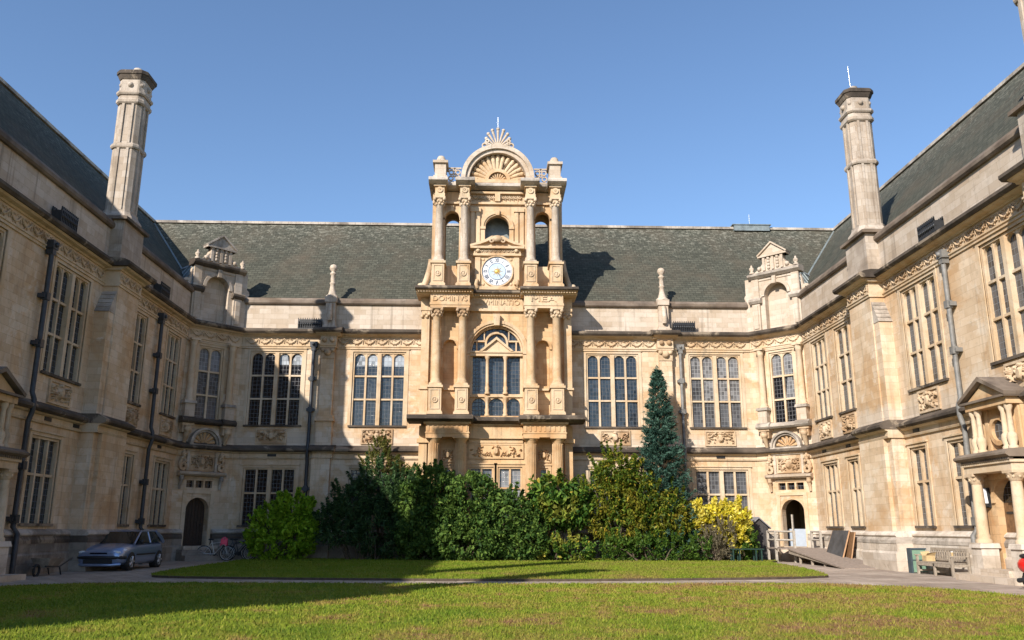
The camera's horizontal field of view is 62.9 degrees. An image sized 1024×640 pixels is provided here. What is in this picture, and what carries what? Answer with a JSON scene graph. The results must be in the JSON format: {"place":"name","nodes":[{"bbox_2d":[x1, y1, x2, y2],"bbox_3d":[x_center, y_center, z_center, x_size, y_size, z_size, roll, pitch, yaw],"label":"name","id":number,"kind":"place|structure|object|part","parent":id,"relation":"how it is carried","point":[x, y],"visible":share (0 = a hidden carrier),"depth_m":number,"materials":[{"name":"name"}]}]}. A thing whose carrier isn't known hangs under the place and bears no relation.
{"place":"outdoors","nodes":[
{"label":"outdoors","id":0,"kind":"place"},
{"bbox_2d":[0,559,695,585],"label":"gravel path","id":1,"kind":"structure","parent":0,"point":[141,573],"depth_m":24.83,"materials":[{"name":"grey gravel"}]},
{"bbox_2d":[0,366,29,582],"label":"porch","id":2,"kind":"object","parent":1,"relation":"on","point":[12,391],"visible":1,"depth_m":24.55,"materials":[{"name":"beige stone"}]},
{"bbox_2d":[31,557,72,576],"bbox_3d":[-14.919,7.968,27.037,0.620,0.575,2.066,1,-14,-2],"label":"wheelbarrow","id":3,"kind":"object","parent":1,"relation":"on","point":[40,563],"visible":0.99,"depth_m":26.53,"materials":[{"name":"metal"}]},
{"bbox_2d":[77,529,164,570],"bbox_3d":[-14.549,8.567,31.256,2.011,1.450,4.100,1,-14,-2],"label":"parked car","id":4,"kind":"object","parent":1,"relation":"on","point":[126,550],"visible":0.94,"depth_m":30.51,"materials":[{"name":"silver metal"}]},
{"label":"side window","id":5,"kind":"part","parent":4,"relation":"part of","materials":[{"name":"black glass"}]},
{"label":"side window","id":6,"kind":"part","parent":4,"relation":"part of","materials":[{"name":"black glass"}]},
{"bbox_2d":[169,235,248,560],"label":"corner bay","id":7,"kind":"object","parent":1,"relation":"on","point":[216,277],"visible":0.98,"depth_m":41.69,"materials":[{"name":"stone"}]},
{"bbox_2d":[182,498,203,545],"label":"door","id":8,"kind":"structure","parent":7,"relation":"in","point":[194,513],"depth_m":40.56,"materials":[{"name":"brown wood"}]},
{"bbox_2d":[193,341,227,419],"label":"window","id":9,"kind":"structure","parent":7,"relation":"in","point":[209,367],"depth_m":42.07,"materials":[{"name":"glass"}]},
{"bbox_2d":[197,538,234,560],"bbox_3d":[-13.918,10.783,39.377,1.726,1.041,0.565,1,-14,-2],"label":"bicycle","id":10,"kind":"object","parent":1,"relation":"on","point":[214,553],"visible":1,"depth_m":39.31,"materials":[{"name":"metal"}]},
{"bbox_2d":[220,537,227,545],"bbox_3d":[-13.560,10.458,39.467,0.300,0.468,0.420,2,-14,-8],"label":"pink cloth","id":11,"kind":"object","parent":10,"relation":"on","point":[224,541],"visible":1,"depth_m":39.35,"materials":[{"name":"pink fabric"}]},
{"bbox_2d":[220,538,252,558],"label":"bicycle","id":12,"kind":"object","parent":1,"relation":"on","point":[238,549],"visible":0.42,"depth_m":40.27,"materials":[{"name":"metal"}]},
{"bbox_2d":[222,538,254,559],"bbox_3d":[-12.927,10.864,39.695,1.719,1.041,0.562,1,-14,-2],"label":"bicycle","id":13,"kind":"object","parent":1,"relation":"on","point":[238,553],"visible":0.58,"depth_m":39.73,"materials":[{"name":"metal"}]},
{"bbox_2d":[358,429,417,558],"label":"wispy shrub","id":14,"kind":"object","parent":1,"relation":"on","point":[381,442],"visible":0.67,"depth_m":41.13,"materials":[{"name":"green plant"}]},
{"bbox_2d":[152,561,828,580],"bbox_3d":[0.081,9.592,32.472,24.825,0.080,16.646,1,-14,-2],"label":"turf edge","id":15,"kind":"object","parent":1,"relation":"on","point":[431,579],"visible":0.46,"depth_m":24.81,"materials":[{"name":"soil"}]},
{"bbox_2d":[406,128,585,558],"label":"clock tower","id":16,"kind":"structure","parent":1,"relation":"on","point":[495,388],"depth_m":42.90,"materials":[{"name":"stone"}]},
{"bbox_2d":[439,464,453,506],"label":"window","id":17,"kind":"structure","parent":16,"relation":"in","point":[450,467],"depth_m":41.37,"materials":[{"name":"glass"}]},
{"bbox_2d":[466,463,496,518],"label":"window","id":18,"kind":"structure","parent":16,"relation":"in","point":[491,468],"depth_m":41.42,"materials":[{"name":"stone"}]},
{"bbox_2d":[469,326,522,415],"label":"window","id":19,"kind":"structure","parent":16,"relation":"in","point":[496,352],"depth_m":42.85,"materials":[{"name":"glass"}]},
{"bbox_2d":[497,463,524,521],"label":"window","id":20,"kind":"structure","parent":16,"relation":"in","point":[507,473],"depth_m":41.46,"materials":[{"name":"stone"}]},
{"bbox_2d":[537,464,551,482],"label":"window","id":21,"kind":"structure","parent":16,"relation":"in","point":[541,468],"depth_m":41.48,"materials":[{"name":"stone"}]},
{"bbox_2d":[151,557,827,579],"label":"lawn","id":22,"kind":"structure","parent":0,"point":[543,572],"depth_m":28.66,"materials":[{"name":"green plant"}]},
{"bbox_2d":[239,487,322,559],"bbox_3d":[-10.740,9.533,39.187,3.742,3.544,2.578,1,-14,-2],"label":"lime shrub","id":23,"kind":"object","parent":22,"relation":"on","point":[300,523],"visible":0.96,"depth_m":38.81,"materials":[{"name":"green plant"}]},
{"bbox_2d":[311,451,423,559],"bbox_3d":[-6.742,8.813,39.608,5.505,5.138,3.054,1,-14,-2],"label":"dark yew","id":24,"kind":"object","parent":22,"relation":"on","point":[340,507],"visible":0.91,"depth_m":39.01,"materials":[{"name":"green plant"}]},
{"bbox_2d":[390,458,551,560],"bbox_3d":[-1.942,8.841,39.026,7.717,4.862,3.438,1,-14,-2],"label":"laurel bush","id":25,"kind":"object","parent":22,"relation":"on","point":[449,520],"visible":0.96,"depth_m":38.16,"materials":[{"name":"green plant"}]},
{"bbox_2d":[522,467,595,559],"bbox_3d":[2.208,9.189,39.647,3.722,4.338,2.424,1,-14,-2],"label":"fatsia bush","id":26,"kind":"object","parent":22,"relation":"on","point":[553,504],"visible":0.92,"depth_m":39.11,"materials":[{"name":"green plant"}]},
{"bbox_2d":[536,528,596,560],"bbox_3d":[2.459,10.326,38.296,2.928,1.559,1.652,1,-14,-2],"label":"bush","id":27,"kind":"object","parent":22,"relation":"on","point":[563,552],"visible":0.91,"depth_m":38.06,"materials":[{"name":"green plant"}]},
{"bbox_2d":[577,439,698,559],"bbox_3d":[5.931,8.473,39.680,5.679,5.775,2.789,1,-14,-2],"label":"bush","id":28,"kind":"object","parent":22,"relation":"on","point":[620,509],"visible":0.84,"depth_m":39.14,"materials":[{"name":"green plant"}]},
{"bbox_2d":[596,525,713,560],"bbox_3d":[6.561,10.249,38.393,5.673,1.743,1.733,1,-14,-2],"label":"green bush","id":29,"kind":"object","parent":22,"relation":"on","point":[691,547],"visible":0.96,"depth_m":38.21,"materials":[{"name":"green plant"}]},
{"bbox_2d":[698,515,737,560],"bbox_3d":[9.462,10.059,38.731,1.989,2.239,1.426,1,-14,-2],"label":"grey bush","id":30,"kind":"object","parent":22,"relation":"on","point":[719,553],"visible":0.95,"depth_m":38.46,"materials":[{"name":"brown plant"}]},
{"bbox_2d":[734,526,760,560],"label":"dark bush","id":31,"kind":"object","parent":22,"relation":"on","point":[746,555],"visible":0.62,"depth_m":38.96,"materials":[{"name":"green plant"}]},
{"bbox_2d":[0,581,1023,639],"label":"lawn","id":32,"kind":"structure","parent":0,"point":[453,636],"depth_m":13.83,"materials":[{"name":"green plant"}]},
{"bbox_2d":[0,0,1023,227],"label":"sky","id":33,"kind":"structure","parent":0,"point":[709,113],"materials":[{"name":"blue"}]},
{"bbox_2d":[749,517,770,559],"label":"garden shed","id":34,"kind":"structure","parent":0,"point":[761,526],"depth_m":40.56,"materials":[{"name":"grey wood"}]},
{"bbox_2d":[690,560,1023,595],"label":"pavement","id":35,"kind":"structure","parent":0,"point":[873,577],"depth_m":25.17,"materials":[{"name":"grey concrete"}]},
{"bbox_2d":[625,365,709,558],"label":"blue spruce","id":36,"kind":"object","parent":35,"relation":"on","point":[657,434],"visible":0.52,"depth_m":40.53,"materials":[{"name":"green plant"}]},
{"bbox_2d":[688,494,753,559],"bbox_3d":[9.708,9.822,39.606,3.528,3.141,2.090,1,-14,-2],"label":"golden shrub","id":37,"kind":"object","parent":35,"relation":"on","point":[709,513],"visible":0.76,"depth_m":39.23,"materials":[{"name":"yellow plant"}]},
{"bbox_2d":[728,548,763,560],"bbox_3d":[10.723,10.765,38.254,1.500,0.620,0.500,1,-14,-2],"label":"plank table","id":38,"kind":"object","parent":35,"relation":"on","point":[739,549],"visible":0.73,"depth_m":38.10,"materials":[{"name":"green paint"}]},
{"bbox_2d":[744,241,818,561],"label":"corner bay","id":39,"kind":"object","parent":35,"relation":"on","point":[776,282],"visible":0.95,"depth_m":42.64,"materials":[{"name":"stone"}]},
{"bbox_2d":[765,346,798,422],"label":"window","id":40,"kind":"structure","parent":39,"relation":"in","point":[782,368],"depth_m":42.80,"materials":[{"name":"stone"}]},
{"bbox_2d":[766,530,875,568],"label":"access ramp","id":41,"kind":"structure","parent":35,"relation":"on","point":[820,555],"depth_m":36.90,"materials":[{"name":"grey wood"}]},
{"bbox_2d":[826,530,849,556],"bbox_3d":[14.103,9.878,36.357,0.570,1.445,1.974,1,-14,-2],"label":"leaning board","id":42,"kind":"object","parent":35,"relation":"on","point":[838,542],"visible":0.6,"depth_m":36.23,"materials":[{"name":"wood"}]},
{"bbox_2d":[845,532,855,558],"bbox_3d":[14.257,9.788,35.868,0.390,1.380,1.762,1,-14,-2],"label":"leaning board","id":43,"kind":"object","parent":35,"relation":"on","point":[850,548],"visible":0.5,"depth_m":35.30,"materials":[{"name":"brown wood"}]},
{"bbox_2d":[906,548,927,572],"bbox_3d":[14.357,8.515,29.652,0.580,0.850,0.280,1,-14,-2],"label":"litter bin","id":44,"kind":"object","parent":35,"relation":"on","point":[911,559],"visible":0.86,"depth_m":29.57,"materials":[{"name":"green metal"}]},
{"bbox_2d":[914,547,971,577],"bbox_3d":[14.361,8.083,27.997,0.650,0.890,2.320,1,-14,-2],"label":"garden bench","id":45,"kind":"object","parent":35,"relation":"on","point":[950,564],"visible":0.91,"depth_m":27.82,"materials":[{"name":"brown wood"}]},
{"bbox_2d":[921,551,935,560],"bbox_3d":[14.367,8.143,28.869,0.330,0.325,0.480,1,-14,-2],"label":"cardboard box","id":46,"kind":"object","parent":45,"relation":"on","point":[927,556],"visible":1,"depth_m":28.73,"materials":[{"name":"beige cardboard"}]},
{"bbox_2d":[953,377,1023,585],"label":"porch","id":47,"kind":"object","parent":35,"relation":"on","point":[994,410],"visible":0.99,"depth_m":25.30,"materials":[{"name":"beige stone"}]},
{"bbox_2d":[983,488,991,507],"bbox_3d":[14.659,5.512,25.965,0.255,0.600,0.200,1,-14,-2],"label":"wall lantern","id":48,"kind":"object","parent":47,"relation":"attached to","point":[987,497],"depth_m":25.89,"materials":[{"name":"white glass"}]},
{"bbox_2d":[995,420,1002,439],"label":"oval window","id":49,"kind":"structure","parent":47,"relation":"in","point":[998,426],"depth_m":25.55,"materials":[{"name":"grey glass"}]},
{"bbox_2d":[1003,503,1015,532],"bbox_3d":[15.029,6.363,24.681,0.140,1.930,1.400,1,-14,-2],"label":"door","id":50,"kind":"structure","parent":47,"relation":"in","point":[1008,507],"depth_m":25.28,"materials":[{"name":"brown wood"}]},
{"bbox_2d":[1017,553,1023,583],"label":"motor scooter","id":51,"kind":"object","parent":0,"point":[1020,563],"visible":1,"depth_m":21.52,"materials":[{"name":"metal"}]},
{"label":"ground","id":52,"kind":"structure","parent":0,"visible":0},
{"bbox_2d":[0,68,197,575],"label":"college wing","id":53,"kind":"structure","parent":52,"relation":"on","point":[97,320],"depth_m":31.06,"materials":[{"name":"beige stone"}]},
{"bbox_2d":[0,218,13,302],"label":"window","id":54,"kind":"structure","parent":53,"relation":"in","point":[3,224],"depth_m":25.76,"materials":[{"name":"stone"}]},
{"bbox_2d":[17,428,65,525],"bbox_3d":[-15.824,5.299,28.011,0.310,3.110,2.260,1,-14,-2],"label":"window","id":55,"kind":"structure","parent":53,"relation":"in","point":[36,497],"depth_m":28.19,"materials":[{"name":"stone"}]},
{"bbox_2d":[39,254,95,385],"bbox_3d":[-15.823,0.091,29.692,0.310,4.110,2.910,1,-14,-2],"label":"window","id":56,"kind":"structure","parent":53,"relation":"in","point":[67,305],"depth_m":29.77,"materials":[{"name":"stone"}]},
{"bbox_2d":[117,448,137,526],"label":"window","id":57,"kind":"structure","parent":53,"relation":"in","point":[126,483],"depth_m":34.80,"materials":[{"name":"stone"}]},
{"bbox_2d":[127,306,151,406],"bbox_3d":[-15.996,1.563,35.610,0.310,4.110,1.610,1,-14,-2],"label":"window","id":58,"kind":"structure","parent":53,"relation":"in","point":[134,384],"depth_m":35.93,"materials":[{"name":"stone"}]},
{"bbox_2d":[147,455,172,526],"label":"window","id":59,"kind":"structure","parent":53,"relation":"in","point":[159,480],"depth_m":38.36,"materials":[{"name":"stone"}]},
{"bbox_2d":[158,326,184,418],"bbox_3d":[-16.107,2.498,39.369,0.310,4.110,2.060,1,-14,-2],"label":"window","id":60,"kind":"structure","parent":53,"relation":"in","point":[168,392],"depth_m":39.64,"materials":[{"name":"stone"}]},
{"bbox_2d":[153,220,833,558],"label":"range","id":61,"kind":"structure","parent":52,"relation":"on","point":[329,382],"depth_m":43.96,"materials":[{"name":"beige stone"}]},
{"bbox_2d":[236,464,299,526],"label":"window","id":62,"kind":"structure","parent":61,"relation":"in","point":[261,482],"depth_m":42.03,"materials":[{"name":"stone"}]},
{"bbox_2d":[242,347,306,426],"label":"window","id":63,"kind":"structure","parent":61,"relation":"in","point":[275,392],"depth_m":43.21,"materials":[{"name":"glass"}]},
{"bbox_2d":[343,464,403,526],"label":"window","id":64,"kind":"structure","parent":61,"relation":"in","point":[353,469],"depth_m":42.21,"materials":[{"name":"glass"}]},
{"bbox_2d":[347,348,409,426],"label":"window","id":65,"kind":"structure","parent":61,"relation":"in","point":[379,397],"depth_m":43.34,"materials":[{"name":"glass"}]},
{"bbox_2d":[582,350,642,428],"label":"window","id":66,"kind":"structure","parent":61,"relation":"in","point":[612,382],"depth_m":43.70,"materials":[{"name":"glass"}]},
{"bbox_2d":[585,465,642,527],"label":"window","id":67,"kind":"structure","parent":61,"relation":"in","point":[587,467],"depth_m":42.50,"materials":[{"name":"stone"}]},
{"bbox_2d":[685,351,747,428],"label":"window","id":68,"kind":"structure","parent":61,"relation":"in","point":[715,391],"depth_m":43.85,"materials":[{"name":"glass"}]},
{"bbox_2d":[691,466,753,526],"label":"window","id":69,"kind":"structure","parent":61,"relation":"in","point":[728,482],"depth_m":42.69,"materials":[{"name":"stone"}]},
{"bbox_2d":[794,0,1023,574],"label":"college wing","id":70,"kind":"structure","parent":52,"relation":"on","point":[910,325],"depth_m":31.72,"materials":[{"name":"beige stone"}]},
{"bbox_2d":[807,330,832,422],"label":"window","id":71,"kind":"structure","parent":70,"relation":"in","point":[823,400],"depth_m":40.31,"materials":[{"name":"stone"}]},
{"bbox_2d":[820,458,844,527],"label":"window","id":72,"kind":"structure","parent":70,"relation":"in","point":[834,501],"depth_m":38.78,"materials":[{"name":"stone"}]},
{"bbox_2d":[830,317,856,414],"bbox_3d":[14.917,2.087,37.442,0.310,4.110,1.860,1,-14,-2],"label":"window","id":73,"kind":"structure","parent":70,"relation":"in","point":[845,371],"depth_m":37.68,"materials":[{"name":"stone"}]},
{"bbox_2d":[844,453,866,527],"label":"window","id":74,"kind":"structure","parent":70,"relation":"in","point":[855,478],"depth_m":36.32,"materials":[{"name":"stone"}]},
{"bbox_2d":[905,440,936,527],"bbox_3d":[15.066,6.022,30.643,0.310,3.110,1.560,1,-14,-2],"label":"window","id":75,"kind":"structure","parent":70,"relation":"in","point":[923,488],"depth_m":30.84,"materials":[{"name":"stone"}]},
{"bbox_2d":[895,266,949,392],"bbox_3d":[15.114,0.416,30.724,0.310,4.110,2.910,1,-14,-2],"label":"window","id":76,"kind":"structure","parent":70,"relation":"in","point":[925,339],"depth_m":30.80,"materials":[{"name":"stone"}]},
{"bbox_2d":[941,432,973,527],"bbox_3d":[15.140,5.389,28.097,0.310,3.110,1.510,1,-14,-2],"label":"window","id":77,"kind":"structure","parent":70,"relation":"in","point":[960,483],"depth_m":28.42,"materials":[{"name":"stone"}]},
{"bbox_2d":[972,213,1023,365],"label":"window","id":78,"kind":"structure","parent":70,"relation":"in","point":[1002,257],"depth_m":25.97,"materials":[{"name":"stone"}]}
]}

